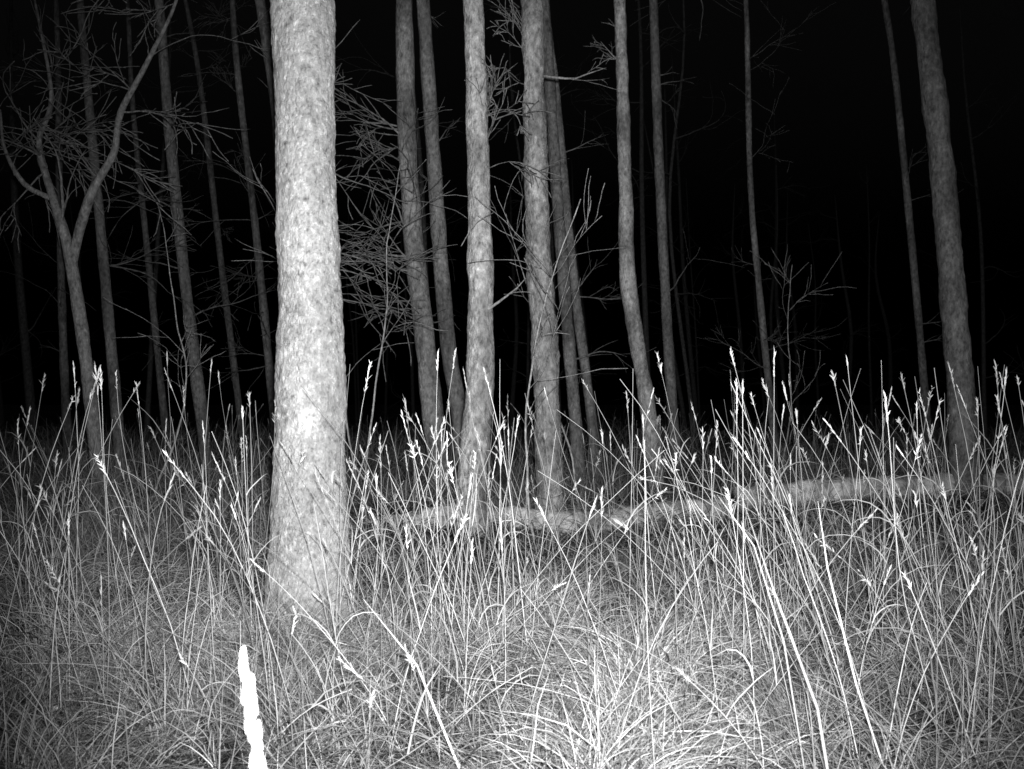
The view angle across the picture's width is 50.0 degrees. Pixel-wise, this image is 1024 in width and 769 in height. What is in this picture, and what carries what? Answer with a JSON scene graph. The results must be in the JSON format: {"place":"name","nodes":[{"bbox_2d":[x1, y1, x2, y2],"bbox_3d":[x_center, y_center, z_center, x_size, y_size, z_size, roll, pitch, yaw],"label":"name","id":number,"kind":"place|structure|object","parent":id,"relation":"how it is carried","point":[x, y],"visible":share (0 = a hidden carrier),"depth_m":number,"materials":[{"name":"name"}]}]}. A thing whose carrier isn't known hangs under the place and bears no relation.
{"place":"outdoors","nodes":[
{"label":"outdoors","id":0,"kind":"place"},
{"bbox_2d":[0,405,1023,768],"bbox_3d":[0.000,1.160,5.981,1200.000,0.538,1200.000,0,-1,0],"label":"ground","id":1,"kind":"structure","parent":0,"point":[218,415],"depth_m":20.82,"materials":[{"name":"grey plant"}]},
{"bbox_2d":[0,0,108,472],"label":"bare tree","id":2,"kind":"object","parent":1,"relation":"on","point":[63,358],"visible":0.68,"depth_m":14.96,"materials":[{"name":"grey plant"}]},
{"bbox_2d":[0,0,212,493],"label":"bare tree","id":3,"kind":"object","parent":1,"relation":"on","point":[108,315],"visible":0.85,"depth_m":12.01,"materials":[{"name":"grey plant"}]},
{"bbox_2d":[0,0,271,501],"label":"crooked tree","id":4,"kind":"object","parent":1,"relation":"on","point":[71,247],"visible":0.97,"depth_m":10.97,"materials":[{"name":"grey plant"}]},
{"bbox_2d":[31,0,274,470],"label":"bare tree","id":5,"kind":"object","parent":1,"relation":"on","point":[227,314],"visible":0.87,"depth_m":16.02,"materials":[{"name":"grey plant"}]},
{"bbox_2d":[96,0,212,472],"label":"bare tree","id":6,"kind":"object","parent":1,"relation":"on","point":[157,354],"visible":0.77,"depth_m":15.00,"materials":[{"name":"grey plant"}]},
{"bbox_2d":[103,205,224,502],"bbox_3d":[-3.333,-0.274,10.529,1.080,2.972,1.164,0,-1,-19],"label":"sapling","id":7,"kind":"object","parent":1,"relation":"on","point":[186,365],"visible":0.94,"depth_m":10.28,"materials":[{"name":"grey plant"}]},
{"bbox_2d":[89,0,277,484],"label":"bare tree","id":8,"kind":"object","parent":1,"relation":"on","point":[198,391],"visible":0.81,"depth_m":12.97,"materials":[{"name":"grey plant"}]},
{"bbox_2d":[163,0,276,466],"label":"bare tree","id":9,"kind":"object","parent":1,"relation":"on","point":[265,335],"visible":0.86,"depth_m":14.04,"materials":[{"name":"grey plant"}]},
{"bbox_2d":[239,646,266,768],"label":"grass stalk","id":10,"kind":"object","parent":1,"relation":"on","point":[248,697],"depth_m":1.14,"materials":[{"name":"white plant"}]},
{"bbox_2d":[212,151,413,503],"bbox_3d":[-1.892,-0.497,10.085,1.214,3.501,1.582,-1,-1,44],"label":"sapling","id":11,"kind":"object","parent":1,"relation":"on","point":[276,261],"visible":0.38,"depth_m":10.19,"materials":[{"name":"grey plant"}]},
{"bbox_2d":[263,0,363,643],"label":"bare tree","id":12,"kind":"object","parent":1,"relation":"on","point":[310,357],"visible":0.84,"depth_m":4.69,"materials":[{"name":"grey plant"}]},
{"bbox_2d":[250,0,467,380],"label":"bare tree","id":13,"kind":"object","parent":1,"relation":"on","point":[264,29],"visible":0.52,"depth_m":11.03,"materials":[{"name":"grey plant"}]},
{"bbox_2d":[334,0,454,495],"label":"bare tree","id":14,"kind":"object","parent":1,"relation":"on","point":[425,348],"visible":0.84,"depth_m":11.96,"materials":[{"name":"grey plant"}]},
{"bbox_2d":[338,123,467,508],"bbox_3d":[-0.914,-0.542,9.508,1.424,3.479,0.878,0,-1,0],"label":"sapling","id":15,"kind":"object","parent":1,"relation":"on","point":[387,307],"visible":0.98,"depth_m":9.45,"materials":[{"name":"grey plant"}]},
{"bbox_2d":[417,0,464,476],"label":"bare tree","id":16,"kind":"object","parent":1,"relation":"on","point":[456,394],"visible":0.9,"depth_m":12.99,"materials":[{"name":"grey plant"}]},
{"bbox_2d":[454,0,568,540],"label":"bare tree","id":17,"kind":"object","parent":1,"relation":"on","point":[480,353],"visible":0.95,"depth_m":8.46,"materials":[{"name":"grey plant"}]},
{"bbox_2d":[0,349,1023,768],"bbox_3d":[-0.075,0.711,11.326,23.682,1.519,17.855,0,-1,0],"label":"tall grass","id":18,"kind":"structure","parent":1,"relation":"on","point":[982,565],"depth_m":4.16,"materials":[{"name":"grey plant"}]},
{"bbox_2d":[0,0,1023,447],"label":"distant trees","id":19,"kind":"object","parent":1,"relation":"on","point":[28,374],"visible":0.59,"depth_m":30.87,"materials":[{"name":"grey plant"}]},
{"bbox_2d":[354,451,732,535],"bbox_3d":[0.471,0.873,8.788,3.434,0.724,0.725,1,-1,-29],"label":"fallen log","id":20,"kind":"object","parent":1,"relation":"on","point":[541,518],"visible":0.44,"depth_m":8.85,"materials":[{"name":"grey wood"}]},
{"bbox_2d":[461,166,627,548],"bbox_3d":[0.258,-0.145,7.941,1.129,2.954,1.002,0,-1,20],"label":"sapling","id":21,"kind":"object","parent":1,"relation":"on","point":[526,415],"visible":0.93,"depth_m":7.94,"materials":[{"name":"grey plant"}]},
{"bbox_2d":[486,0,619,510],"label":"bare tree","id":22,"kind":"object","parent":1,"relation":"on","point":[537,214],"visible":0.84,"depth_m":9.41,"materials":[{"name":"grey plant"}]},
{"bbox_2d":[490,172,624,504],"bbox_3d":[0.191,-0.375,10.224,0.764,3.524,1.731,1,-1,-44],"label":"sapling","id":23,"kind":"object","parent":1,"relation":"on","point":[528,302],"visible":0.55,"depth_m":10.16,"materials":[{"name":"grey plant"}]},
{"bbox_2d":[488,0,655,487],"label":"bare tree","id":24,"kind":"object","parent":1,"relation":"on","point":[570,366],"visible":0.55,"depth_m":13.99,"materials":[{"name":"grey plant"}]},
{"bbox_2d":[551,26,642,480],"bbox_3d":[0.069,-4.856,15.094,3.396,12.716,3.589,0,-1,0],"label":"bare tree","id":25,"kind":"object","parent":1,"relation":"on","point":[581,340],"visible":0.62,"depth_m":15.01,"materials":[{"name":"grey plant"}]},
{"bbox_2d":[588,0,665,493],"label":"bare tree","id":26,"kind":"object","parent":1,"relation":"on","point":[629,293],"visible":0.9,"depth_m":12.98,"materials":[{"name":"grey plant"}]},
{"bbox_2d":[649,0,743,474],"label":"bare tree","id":27,"kind":"object","parent":1,"relation":"on","point":[666,316],"visible":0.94,"depth_m":16.01,"materials":[{"name":"grey plant"}]},
{"bbox_2d":[629,0,846,464],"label":"bare tree","id":28,"kind":"object","parent":1,"relation":"on","point":[763,337],"visible":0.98,"depth_m":16.95,"materials":[{"name":"grey plant"}]},
{"bbox_2d":[752,244,852,479],"bbox_3d":[3.574,-0.212,13.641,1.311,3.073,0.786,-1,-1,37],"label":"sapling","id":29,"kind":"object","parent":1,"relation":"on","point":[796,383],"visible":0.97,"depth_m":13.87,"materials":[{"name":"grey plant"}]},
{"bbox_2d":[730,453,1023,513],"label":"fallen log","id":30,"kind":"object","parent":1,"relation":"on","point":[999,477],"visible":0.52,"depth_m":10.67,"materials":[{"name":"grey wood"}]},
{"bbox_2d":[881,0,961,467],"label":"bare tree","id":31,"kind":"object","parent":1,"relation":"on","point":[919,323],"visible":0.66,"depth_m":15.94,"materials":[{"name":"grey plant"}]},
{"bbox_2d":[910,0,984,499],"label":"bare tree","id":32,"kind":"object","parent":1,"relation":"on","point":[953,308],"visible":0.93,"depth_m":10.97,"materials":[{"name":"grey plant"}]},
{"bbox_2d":[0,0,1023,404],"label":"sky","id":33,"kind":"structure","parent":0,"point":[836,104],"materials":[{"name":"black"}]}
]}

